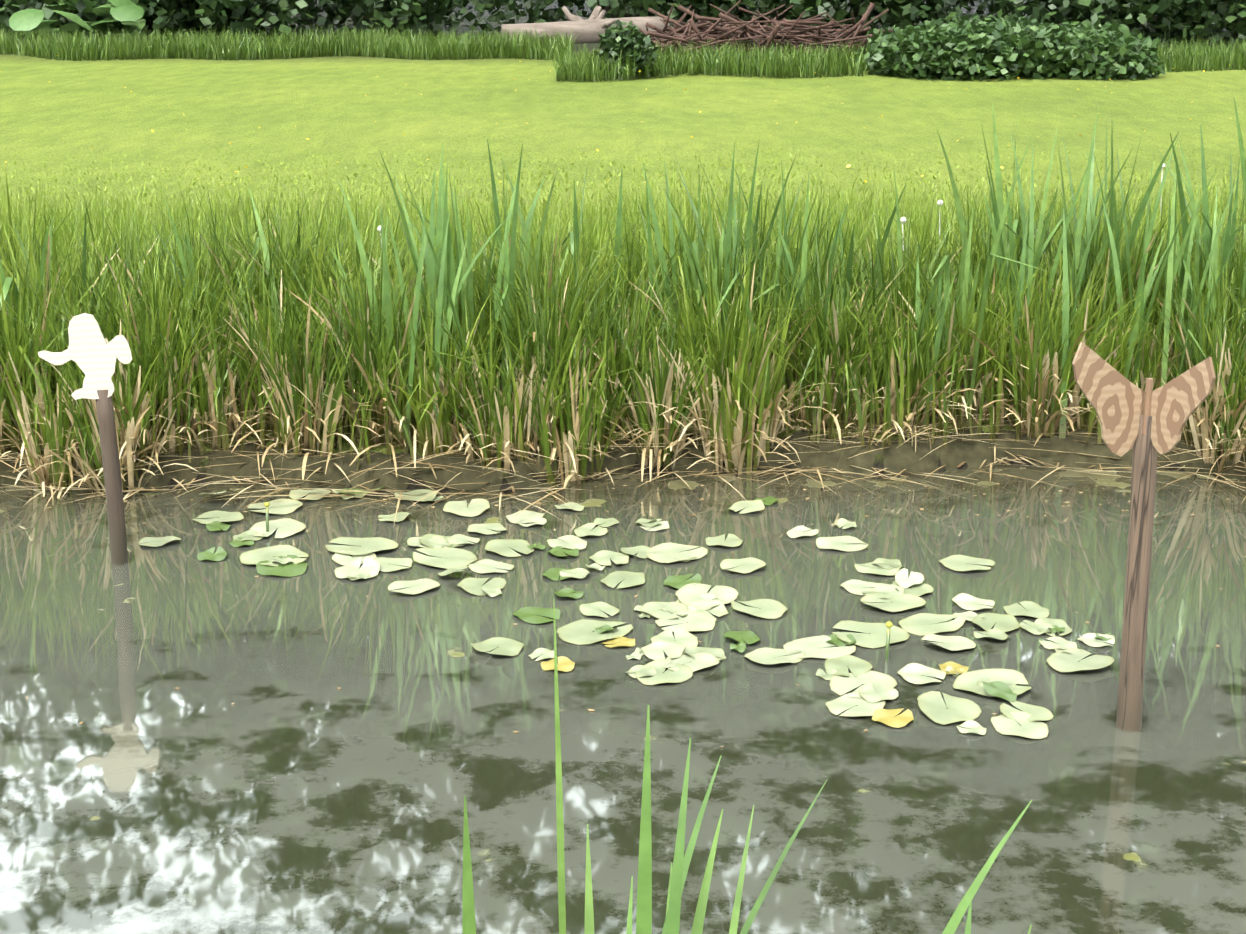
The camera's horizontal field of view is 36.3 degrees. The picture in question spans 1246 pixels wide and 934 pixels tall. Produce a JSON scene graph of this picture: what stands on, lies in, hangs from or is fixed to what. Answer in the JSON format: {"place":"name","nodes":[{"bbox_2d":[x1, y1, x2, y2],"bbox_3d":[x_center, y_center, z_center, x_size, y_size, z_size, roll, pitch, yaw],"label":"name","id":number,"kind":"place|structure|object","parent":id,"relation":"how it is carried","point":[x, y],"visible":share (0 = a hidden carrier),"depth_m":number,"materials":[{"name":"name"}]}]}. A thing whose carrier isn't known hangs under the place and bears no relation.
{"place":"outdoors","nodes":[
{"label":"outdoors","id":0,"kind":"place"},
{"bbox_2d":[597,0,642,17],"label":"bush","id":1,"kind":"object","parent":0,"point":[607,8],"depth_m":31.69,"materials":[{"name":"green plant"}]},
{"bbox_2d":[0,464,1245,933],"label":"water","id":2,"kind":"structure","parent":0,"point":[256,772],"depth_m":4.72,"materials":[{"name":"grey liquid"}]},
{"bbox_2d":[96,390,127,564],"bbox_3d":[-1.575,0.247,5.924,0.066,1.011,0.056,10,19,31],"label":"wooden post","id":3,"kind":"object","parent":2,"relation":"in","point":[112,479],"visible":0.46,"depth_m":5.85,"materials":[{"name":"brown wood"}]},
{"bbox_2d":[38,313,131,399],"bbox_3d":[-1.629,-0.335,5.751,0.274,0.261,0.042,-3,16,-10],"label":"cutout","id":4,"kind":"object","parent":3,"relation":"attached to","point":[92,353],"visible":1,"depth_m":5.75},
{"bbox_2d":[264,502,892,660],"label":"lily buds","id":5,"kind":"object","parent":2,"relation":"in","point":[888,624],"visible":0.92,"depth_m":5.15,"materials":[{"name":"plant"}]},
{"bbox_2d":[138,487,1114,738],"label":"lily pads","id":6,"kind":"object","parent":2,"relation":"on","point":[693,603],"visible":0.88,"depth_m":5.51,"materials":[{"name":"green plant"}]},
{"bbox_2d":[26,483,1228,746],"bbox_3d":[0.013,0.364,5.707,4.141,0.018,2.284,0,16,1],"label":"floating debris","id":7,"kind":"object","parent":2,"relation":"on","point":[668,563],"visible":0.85,"depth_m":6.49,"materials":[{"name":"plant"}]},
{"bbox_2d":[462,598,1031,933],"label":"leaves","id":8,"kind":"object","parent":2,"relation":"on","point":[679,870],"visible":1,"depth_m":2.86,"materials":[{"name":"green plant"}]},
{"bbox_2d":[1116,414,1156,731],"bbox_3d":[1.260,0.479,4.682,0.064,1.252,0.093,-12,20,-35],"label":"wooden post","id":9,"kind":"object","parent":2,"relation":"in","point":[1137,588],"visible":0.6,"depth_m":4.61,"materials":[{"name":"brown wood"}]},
{"bbox_2d":[1072,342,1215,456],"bbox_3d":[1.218,-0.153,4.452,0.322,0.288,0.131,5,17,18],"label":"butterfly cutout","id":10,"kind":"object","parent":9,"relation":"attached to","point":[1114,397],"visible":0.98,"depth_m":4.46},
{"bbox_2d":[0,0,1245,492],"bbox_3d":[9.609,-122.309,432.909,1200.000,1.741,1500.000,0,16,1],"label":"ground","id":11,"kind":"structure","parent":0,"point":[318,102],"depth_m":15.03,"materials":[{"name":"green plant"}]},
{"bbox_2d":[9,0,145,42],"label":"burdock leaves","id":12,"kind":"object","parent":11,"relation":"on","point":[130,13],"visible":0.6,"depth_m":23.56,"materials":[{"name":"green plant"}]},
{"bbox_2d":[501,6,669,43],"bbox_3d":[-0.485,-5.689,24.696,2.184,0.608,0.451,-2,16,-5],"label":"fallen log","id":13,"kind":"object","parent":11,"relation":"on","point":[591,27],"visible":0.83,"depth_m":24.58,"materials":[{"name":"beige wood"}]},
{"bbox_2d":[0,55,1229,192],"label":"buttercups","id":14,"kind":"object","parent":11,"relation":"on","point":[848,166],"visible":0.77,"depth_m":14.19,"materials":[{"name":"yellow plant"}]},
{"bbox_2d":[0,163,1245,492],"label":"bank sedge","id":15,"kind":"object","parent":11,"relation":"on","point":[732,345],"visible":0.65,"depth_m":6.96,"materials":[{"name":"green plant"}]},
{"bbox_2d":[0,211,1245,499],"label":"dry grass","id":16,"kind":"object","parent":11,"relation":"on","point":[128,439],"visible":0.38,"depth_m":6.83,"materials":[{"name":"beige plant"}]},
{"bbox_2d":[0,0,1245,46],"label":"hedge","id":17,"kind":"object","parent":11,"relation":"on","point":[173,16],"visible":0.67,"depth_m":25.22,"materials":[{"name":"green plant"}]},
{"bbox_2d":[0,427,1245,492],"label":"muddy bank","id":18,"kind":"structure","parent":11,"relation":"on","point":[973,452],"depth_m":6.88,"materials":[{"name":"brown soil"}]},
{"bbox_2d":[0,98,1245,469],"bbox_3d":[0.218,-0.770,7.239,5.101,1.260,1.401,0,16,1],"label":"reeds","id":19,"kind":"object","parent":18,"relation":"on","point":[440,266],"visible":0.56,"depth_m":7.14,"materials":[{"name":"green plant"}]},
{"bbox_2d":[0,24,1245,81],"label":"tall grass strip","id":20,"kind":"object","parent":11,"relation":"on","point":[801,63],"visible":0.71,"depth_m":22.03,"materials":[{"name":"green plant"}]},
{"bbox_2d":[0,413,1245,526],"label":"fallen straw","id":21,"kind":"object","parent":11,"relation":"on","point":[512,487],"visible":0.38,"depth_m":6.76,"materials":[{"name":"beige plant"}]},
{"bbox_2d":[0,122,1245,258],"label":"lawn tufts","id":22,"kind":"object","parent":11,"relation":"on","point":[514,179],"visible":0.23,"depth_m":11.86,"materials":[{"name":"green plant"}]},
{"bbox_2d":[595,19,658,79],"bbox_3d":[0.030,-4.326,19.869,0.688,0.730,0.972,0,16,1],"label":"shrub","id":23,"kind":"object","parent":11,"relation":"on","point":[629,39],"depth_m":19.59,"materials":[{"name":"green plant"}]},
{"bbox_2d":[616,0,891,64],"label":"brush pile","id":24,"kind":"object","parent":11,"relation":"on","point":[686,33],"visible":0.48,"depth_m":21.37,"materials":[{"name":"brown wood"}]},
{"bbox_2d":[377,163,1164,256],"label":"dandelion clocks","id":25,"kind":"object","parent":11,"relation":"on","point":[903,220],"visible":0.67,"depth_m":8.69,"materials":[{"name":"white plant"}]},
{"bbox_2d":[854,9,1169,81],"bbox_3d":[4.024,-4.355,19.780,3.087,0.795,2.302,0,16,1],"label":"shrub","id":26,"kind":"object","parent":11,"relation":"on","point":[968,50],"visible":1,"depth_m":19.20,"materials":[{"name":"green plant"}]}
]}

